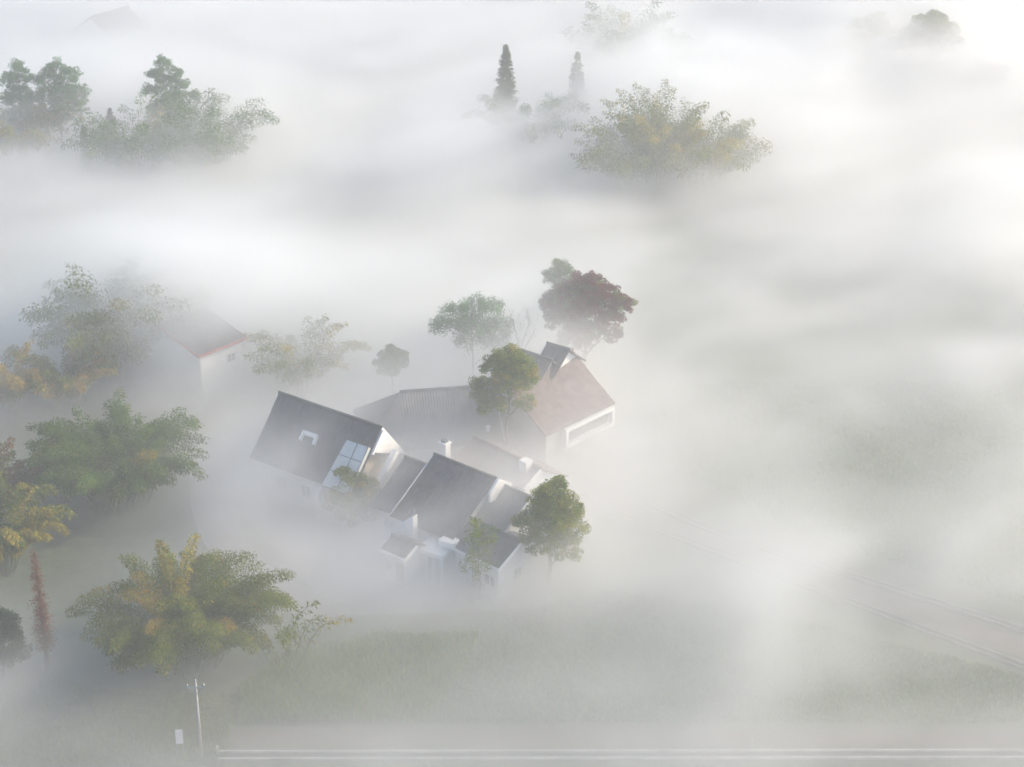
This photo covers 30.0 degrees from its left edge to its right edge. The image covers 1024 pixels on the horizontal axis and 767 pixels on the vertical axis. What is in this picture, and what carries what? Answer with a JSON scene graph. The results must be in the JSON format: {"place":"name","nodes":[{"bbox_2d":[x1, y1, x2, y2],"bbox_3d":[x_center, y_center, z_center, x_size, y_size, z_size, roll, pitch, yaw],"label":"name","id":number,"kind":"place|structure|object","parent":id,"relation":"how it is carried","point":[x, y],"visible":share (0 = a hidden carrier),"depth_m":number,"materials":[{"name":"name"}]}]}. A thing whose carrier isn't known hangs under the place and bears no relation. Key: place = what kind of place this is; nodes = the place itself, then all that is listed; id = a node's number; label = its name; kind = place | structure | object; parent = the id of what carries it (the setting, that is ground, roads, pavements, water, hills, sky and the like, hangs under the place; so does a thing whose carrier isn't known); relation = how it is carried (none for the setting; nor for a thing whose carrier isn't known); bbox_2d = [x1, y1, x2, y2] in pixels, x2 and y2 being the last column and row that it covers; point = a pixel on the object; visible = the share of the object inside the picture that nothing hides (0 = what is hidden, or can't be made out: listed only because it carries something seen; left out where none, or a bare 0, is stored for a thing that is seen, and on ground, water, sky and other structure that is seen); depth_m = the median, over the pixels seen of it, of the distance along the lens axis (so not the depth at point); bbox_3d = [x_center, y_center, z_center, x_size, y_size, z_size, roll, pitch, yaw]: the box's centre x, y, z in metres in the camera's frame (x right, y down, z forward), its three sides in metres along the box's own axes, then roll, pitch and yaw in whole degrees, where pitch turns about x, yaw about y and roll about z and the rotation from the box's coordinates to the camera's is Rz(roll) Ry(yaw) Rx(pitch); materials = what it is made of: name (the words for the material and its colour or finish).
{"place":"outdoors","nodes":[
{"label":"outdoors","id":0,"kind":"place"},
{"bbox_2d":[0,663,238,766],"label":"grass","id":1,"kind":"structure","parent":0,"point":[28,703],"depth_m":136.75,"materials":[{"name":"green plant"}]},
{"bbox_2d":[193,447,347,623],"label":"path","id":2,"kind":"structure","parent":0,"point":[217,525],"depth_m":162.95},
{"bbox_2d":[191,448,321,624],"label":"kerb","id":3,"kind":"structure","parent":2,"relation":"on","point":[291,611],"depth_m":161.19,"materials":[{"name":"concrete"}]},
{"bbox_2d":[226,446,349,606],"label":"kerb","id":4,"kind":"structure","parent":2,"relation":"on","point":[291,582],"depth_m":158.73,"materials":[{"name":"concrete"}]},
{"bbox_2d":[237,626,480,724],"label":"tall grass","id":5,"kind":"structure","parent":0,"point":[311,677],"depth_m":141.07,"materials":[{"name":"green plant"}]},
{"bbox_2d":[240,414,607,615],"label":"courtyard","id":6,"kind":"structure","parent":0,"point":[334,559],"depth_m":156.60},
{"bbox_2d":[321,466,381,528],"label":"tree","id":7,"kind":"object","parent":6,"relation":"on","point":[356,503],"visible":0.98,"depth_m":161.21,"materials":[{"name":"green plant"}]},
{"bbox_2d":[371,455,426,538],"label":"annexe","id":8,"kind":"structure","parent":6,"relation":"on","point":[408,470],"depth_m":160.72,"materials":[{"name":"white paint"}]},
{"bbox_2d":[383,517,394,532],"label":"window","id":9,"kind":"structure","parent":8,"relation":"in","point":[388,524],"depth_m":160.31,"materials":[{"name":"grey glass"}]},
{"bbox_2d":[379,532,425,586],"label":"shed","id":10,"kind":"structure","parent":6,"relation":"on","point":[399,551],"depth_m":154.00,"materials":[{"name":"white paint"}]},
{"bbox_2d":[385,560,392,571],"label":"window","id":11,"kind":"structure","parent":10,"relation":"in","point":[388,565],"depth_m":154.36,"materials":[{"name":"grey glass"}]},
{"bbox_2d":[396,563,403,586],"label":"door","id":12,"kind":"structure","parent":10,"relation":"in","point":[399,568],"depth_m":153.83,"materials":[{"name":"metal"}]},
{"bbox_2d":[417,536,459,586],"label":"porch","id":13,"kind":"object","parent":6,"relation":"on","point":[439,553],"visible":0.99,"depth_m":154.08,"materials":[{"name":"white paint"}]},
{"bbox_2d":[460,516,499,600],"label":"tree","id":14,"kind":"object","parent":6,"relation":"on","point":[479,535],"visible":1,"depth_m":149.90,"materials":[{"name":"green plant"}]},
{"bbox_2d":[468,343,540,446],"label":"tree","id":15,"kind":"object","parent":6,"relation":"on","point":[513,370],"visible":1,"depth_m":166.34,"materials":[{"name":"green plant"}]},
{"bbox_2d":[474,484,545,556],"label":"annexe","id":16,"kind":"structure","parent":6,"relation":"on","point":[504,507],"depth_m":155.51,"materials":[{"name":"white paint"}]},
{"bbox_2d":[509,474,591,583],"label":"tree","id":17,"kind":"object","parent":6,"relation":"on","point":[553,503],"visible":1,"depth_m":151.33,"materials":[{"name":"green plant"}]},
{"bbox_2d":[0,0,1023,766],"bbox_3d":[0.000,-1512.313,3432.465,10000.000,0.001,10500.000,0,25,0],"label":"ground","id":18,"kind":"structure","parent":0,"point":[374,190],"depth_m":216.79,"materials":[{"name":"green plant"}]},
{"bbox_2d":[0,606,32,682],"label":"tree","id":19,"kind":"object","parent":18,"relation":"on","point":[11,633],"visible":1,"depth_m":139.72,"materials":[{"name":"green plant"}]},
{"bbox_2d":[0,58,46,165],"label":"tree","id":20,"kind":"object","parent":18,"relation":"on","point":[26,96],"visible":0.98,"depth_m":246.03,"materials":[{"name":"green plant"}]},
{"bbox_2d":[0,340,52,414],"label":"bamboo","id":21,"kind":"object","parent":18,"relation":"on","point":[10,383],"visible":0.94,"depth_m":180.56,"materials":[{"name":"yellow plant"}]},
{"bbox_2d":[0,436,60,519],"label":"bamboo","id":22,"kind":"object","parent":18,"relation":"on","point":[11,481],"visible":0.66,"depth_m":163.84,"materials":[{"name":"green plant"}]},
{"bbox_2d":[0,470,75,578],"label":"bamboo","id":23,"kind":"object","parent":18,"relation":"on","point":[19,533],"visible":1,"depth_m":153.65,"materials":[{"name":"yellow plant"}]},
{"bbox_2d":[0,89,86,172],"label":"bamboo","id":24,"kind":"object","parent":18,"relation":"on","point":[20,139],"visible":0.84,"depth_m":245.96,"materials":[{"name":"green plant"}]},
{"bbox_2d":[28,550,58,675],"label":"conifer","id":25,"kind":"object","parent":18,"relation":"on","point":[44,639],"visible":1,"depth_m":140.25,"materials":[{"name":"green plant"}]},
{"bbox_2d":[33,56,91,165],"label":"tree","id":26,"kind":"object","parent":18,"relation":"on","point":[71,92],"visible":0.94,"depth_m":245.64,"materials":[{"name":"green plant"}]},
{"bbox_2d":[7,335,119,413],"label":"bamboo","id":27,"kind":"object","parent":18,"relation":"on","point":[75,385],"visible":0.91,"depth_m":181.69,"materials":[{"name":"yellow plant"}]},
{"bbox_2d":[78,125,96,182],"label":"conifer","id":28,"kind":"object","parent":18,"relation":"on","point":[87,170],"visible":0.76,"depth_m":243.05,"materials":[{"name":"green plant"}]},
{"bbox_2d":[70,5,150,64],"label":"house","id":29,"kind":"structure","parent":18,"relation":"on","point":[117,36],"depth_m":295.63,"materials":[{"name":"white paint"}]},
{"bbox_2d":[100,108,125,171],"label":"conifer","id":30,"kind":"object","parent":18,"relation":"on","point":[110,116],"visible":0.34,"depth_m":245.72,"materials":[{"name":"green plant"}]},
{"bbox_2d":[19,255,211,380],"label":"bamboo","id":31,"kind":"object","parent":18,"relation":"on","point":[132,334],"visible":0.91,"depth_m":187.87,"materials":[{"name":"green plant"}]},
{"bbox_2d":[24,387,209,514],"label":"bamboo","id":32,"kind":"object","parent":18,"relation":"on","point":[70,455],"visible":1,"depth_m":163.96,"materials":[{"name":"green plant"}]},
{"bbox_2d":[61,91,197,184],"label":"bamboo","id":33,"kind":"object","parent":18,"relation":"on","point":[116,152],"visible":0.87,"depth_m":241.14,"materials":[{"name":"green plant"}]},
{"bbox_2d":[141,53,202,163],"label":"tree","id":34,"kind":"object","parent":18,"relation":"on","point":[159,76],"visible":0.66,"depth_m":246.27,"materials":[{"name":"green plant"}]},
{"bbox_2d":[155,532,200,645],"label":"bamboo","id":35,"kind":"object","parent":18,"relation":"on","point":[179,588],"visible":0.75,"depth_m":141.68,"materials":[{"name":"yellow plant"}]},
{"bbox_2d":[175,729,183,754],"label":"notice board","id":36,"kind":"object","parent":18,"relation":"on","point":[179,736],"visible":1,"depth_m":132.94,"materials":[{"name":"metal"}]},
{"bbox_2d":[65,542,299,680],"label":"bamboo","id":37,"kind":"object","parent":18,"relation":"on","point":[161,640],"visible":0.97,"depth_m":140.88,"materials":[{"name":"green plant"}]},
{"bbox_2d":[186,679,204,758],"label":"utility pole","id":38,"kind":"object","parent":18,"relation":"on","point":[195,687],"visible":1,"depth_m":131.57,"materials":[{"name":"wood"}]},
{"bbox_2d":[115,86,280,185],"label":"bamboo","id":39,"kind":"object","parent":18,"relation":"on","point":[208,141],"visible":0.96,"depth_m":240.67,"materials":[{"name":"green plant"}]},
{"bbox_2d":[152,306,247,403],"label":"house","id":40,"kind":"structure","parent":18,"relation":"on","point":[203,365],"depth_m":185.67,"materials":[{"name":"white paint"}]},
{"bbox_2d":[226,351,235,363],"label":"window","id":41,"kind":"structure","parent":40,"relation":"in","point":[231,357],"depth_m":185.96,"materials":[{"name":"grey glass"}]},
{"bbox_2d":[223,600,352,662],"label":"bamboo","id":42,"kind":"object","parent":18,"relation":"on","point":[287,636],"visible":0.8,"depth_m":142.68,"materials":[{"name":"green plant"}]},
{"bbox_2d":[243,313,372,395],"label":"bamboo","id":43,"kind":"object","parent":18,"relation":"on","point":[292,374],"visible":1,"depth_m":185.73,"materials":[{"name":"green plant"}]},
{"bbox_2d":[250,391,406,522],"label":"house","id":44,"kind":"structure","parent":18,"relation":"on","point":[303,450],"depth_m":165.00,"materials":[{"name":"white paint"}]},
{"bbox_2d":[274,473,289,491],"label":"window","id":45,"kind":"structure","parent":44,"relation":"in","point":[281,482],"depth_m":166.74,"materials":[{"name":"grey glass"}]},
{"bbox_2d":[300,483,311,499],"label":"window","id":46,"kind":"structure","parent":44,"relation":"in","point":[306,491],"depth_m":165.24,"materials":[{"name":"grey glass"}]},
{"bbox_2d":[372,343,409,394],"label":"tree","id":47,"kind":"object","parent":18,"relation":"on","point":[392,360],"visible":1,"depth_m":182.43,"materials":[{"name":"green plant"}]},
{"bbox_2d":[353,385,504,463],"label":"house","id":48,"kind":"structure","parent":18,"relation":"on","point":[418,424],"depth_m":169.67,"materials":[{"name":"white paint"}]},
{"bbox_2d":[424,456,431,461],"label":"window","id":49,"kind":"structure","parent":48,"relation":"in","point":[426,459],"depth_m":168.74,"materials":[{"name":"grey glass"}]},
{"bbox_2d":[485,425,490,431],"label":"chimney","id":50,"kind":"object","parent":48,"relation":"on","point":[488,427],"visible":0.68,"depth_m":169.31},
{"bbox_2d":[389,452,524,573],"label":"house","id":51,"kind":"structure","parent":18,"relation":"on","point":[444,496],"depth_m":156.77,"materials":[{"name":"white paint"}]},
{"bbox_2d":[404,509,417,539],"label":"chimney","id":52,"kind":"object","parent":51,"relation":"on","point":[411,527],"visible":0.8,"depth_m":155.28,"materials":[{"name":"white paint"}]},
{"bbox_2d":[438,438,451,458],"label":"chimney","id":53,"kind":"object","parent":51,"relation":"on","point":[444,447],"visible":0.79,"depth_m":163.79,"materials":[{"name":"white paint"}]},
{"bbox_2d":[427,291,513,378],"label":"tree","id":54,"kind":"object","parent":18,"relation":"on","point":[465,324],"visible":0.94,"depth_m":183.56,"materials":[{"name":"green plant"}]},
{"bbox_2d":[453,516,541,599],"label":"house","id":55,"kind":"structure","parent":18,"relation":"on","point":[512,570],"depth_m":152.72,"materials":[{"name":"white paint"}]},
{"bbox_2d":[457,559,468,575],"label":"window","id":56,"kind":"structure","parent":55,"relation":"in","point":[459,564],"depth_m":153.98,"materials":[{"name":"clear glass"}]},
{"bbox_2d":[472,566,480,591],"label":"door","id":57,"kind":"structure","parent":55,"relation":"in","point":[475,583],"depth_m":153.23,"materials":[{"name":"metal"}]},
{"bbox_2d":[484,572,495,588],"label":"window","id":58,"kind":"structure","parent":55,"relation":"in","point":[489,580],"depth_m":152.07,"materials":[{"name":"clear glass"}]},
{"bbox_2d":[513,564,522,580],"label":"window","id":59,"kind":"structure","parent":55,"relation":"in","point":[517,571],"depth_m":153.08,"materials":[{"name":"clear glass"}]},
{"bbox_2d":[484,44,520,151],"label":"conifer","id":60,"kind":"object","parent":18,"relation":"on","point":[506,83],"visible":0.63,"depth_m":251.71,"materials":[{"name":"green plant"}]},
{"bbox_2d":[453,435,568,494],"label":"house","id":61,"kind":"structure","parent":18,"relation":"on","point":[501,461],"depth_m":163.80,"materials":[{"name":"white paint"}]},
{"bbox_2d":[0,730,1023,744],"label":"verge","id":62,"kind":"structure","parent":18,"relation":"on","point":[545,737],"depth_m":135.47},
{"bbox_2d":[504,300,543,351],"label":"bare tree","id":63,"kind":"object","parent":18,"relation":"on","point":[527,314],"visible":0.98,"depth_m":182.13,"materials":[{"name":"brown plant"}]},
{"bbox_2d":[460,92,590,162],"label":"bamboo","id":64,"kind":"object","parent":18,"relation":"on","point":[539,129],"visible":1,"depth_m":249.20,"materials":[{"name":"green plant"}]},
{"bbox_2d":[488,348,614,472],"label":"house","id":65,"kind":"structure","parent":18,"relation":"on","point":[566,423],"depth_m":171.46,"materials":[{"name":"beige paint"}]},
{"bbox_2d":[521,349,560,379],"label":"roof","id":66,"kind":"structure","parent":65,"relation":"attached to","point":[545,362],"depth_m":172.41,"materials":[{"name":"white paint"}]},
{"bbox_2d":[540,341,585,378],"bbox_3d":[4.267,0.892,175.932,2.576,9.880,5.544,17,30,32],"label":"dormer","id":67,"kind":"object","parent":65,"relation":"attached to","point":[561,355],"depth_m":173.58,"materials":[{"name":"white paint"}]},
{"bbox_2d":[562,406,614,448],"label":"window","id":68,"kind":"structure","parent":65,"relation":"in","point":[604,419],"depth_m":172.11,"materials":[{"name":"white glass"}]},
{"bbox_2d":[540,257,575,339],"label":"tree","id":69,"kind":"object","parent":18,"relation":"on","point":[553,276],"visible":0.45,"depth_m":186.17,"materials":[{"name":"green plant"}]},
{"bbox_2d":[561,51,593,130],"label":"conifer","id":70,"kind":"object","parent":18,"relation":"on","point":[576,78],"visible":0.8,"depth_m":261.54,"materials":[{"name":"green plant"}]},
{"bbox_2d":[538,270,638,365],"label":"tree","id":71,"kind":"object","parent":18,"relation":"on","point":[588,299],"visible":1,"depth_m":183.59,"materials":[{"name":"red plant"}]},
{"bbox_2d":[218,749,1023,760],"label":"irrigation channel","id":72,"kind":"object","parent":18,"relation":"on","point":[643,754],"visible":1,"depth_m":133.62,"materials":[{"name":"concrete"}]},
{"bbox_2d":[559,0,697,88],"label":"bamboo","id":73,"kind":"object","parent":18,"relation":"on","point":[615,49],"visible":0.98,"depth_m":280.09,"materials":[{"name":"green plant"}]},
{"bbox_2d":[568,111,698,198],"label":"bamboo","id":74,"kind":"object","parent":18,"relation":"on","point":[619,161],"visible":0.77,"depth_m":236.32,"materials":[{"name":"green plant"}]},
{"bbox_2d":[600,78,709,195],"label":"bamboo","id":75,"kind":"object","parent":18,"relation":"on","point":[631,134],"visible":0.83,"depth_m":236.79,"materials":[{"name":"green plant"}]},
{"bbox_2d":[636,96,772,195],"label":"tree","id":76,"kind":"object","parent":18,"relation":"on","point":[721,152],"visible":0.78,"depth_m":238.15,"materials":[{"name":"green plant"}]},
{"bbox_2d":[417,588,1023,723],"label":"crop rows","id":77,"kind":"object","parent":18,"relation":"on","point":[502,645],"visible":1,"depth_m":142.51,"materials":[{"name":"green plant"}]},
{"bbox_2d":[757,32,787,82],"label":"house","id":78,"kind":"structure","parent":18,"relation":"on","point":[771,48],"depth_m":285.08,"materials":[{"name":"white paint"}]},
{"bbox_2d":[765,62,772,70],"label":"window","id":79,"kind":"structure","parent":78,"relation":"in","point":[768,66],"depth_m":284.95,"materials":[{"name":"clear glass"}]},
{"bbox_2d":[565,481,1023,669],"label":"irrigation channel","id":80,"kind":"object","parent":18,"relation":"on","point":[927,630],"visible":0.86,"depth_m":154.19,"materials":[{"name":"concrete"}]},
{"bbox_2d":[569,466,1023,633],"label":"irrigation channel","id":81,"kind":"object","parent":18,"relation":"on","point":[812,563],"visible":0.94,"depth_m":157.78,"materials":[{"name":"concrete"}]},
{"bbox_2d":[830,11,909,91],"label":"tree","id":82,"kind":"object","parent":18,"relation":"on","point":[853,43],"visible":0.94,"depth_m":276.67,"materials":[{"name":"green plant"}]},
{"bbox_2d":[881,38,964,97],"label":"house","id":83,"kind":"structure","parent":18,"relation":"on","point":[903,74],"depth_m":277.82,"materials":[{"name":"white paint"}]},
{"bbox_2d":[907,73,917,81],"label":"window","id":84,"kind":"structure","parent":83,"relation":"in","point":[911,77],"depth_m":277.33,"materials":[{"name":"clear glass"}]},
{"bbox_2d":[930,73,940,81],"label":"window","id":85,"kind":"structure","parent":83,"relation":"in","point":[935,77],"depth_m":277.67,"materials":[{"name":"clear glass"}]},
{"bbox_2d":[897,9,965,100],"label":"tree","id":86,"kind":"object","parent":18,"relation":"on","point":[932,32],"visible":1,"depth_m":271.64,"materials":[{"name":"green plant"}]},
{"bbox_2d":[972,63,1011,112],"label":"house","id":87,"kind":"structure","parent":18,"relation":"on","point":[990,80],"depth_m":271.55,"materials":[{"name":"white paint"}]},
{"bbox_2d":[983,93,991,102],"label":"window","id":88,"kind":"structure","parent":87,"relation":"in","point":[986,97],"depth_m":271.63,"materials":[{"name":"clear glass"}]},
{"bbox_2d":[565,470,1023,657],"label":"road","id":89,"kind":"structure","parent":0,"point":[963,628],"depth_m":155.44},
{"bbox_2d":[633,379,1023,603],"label":"meadow grass","id":90,"kind":"structure","parent":0,"point":[873,450],"depth_m":174.45,"materials":[{"name":"green plant"}]}
]}

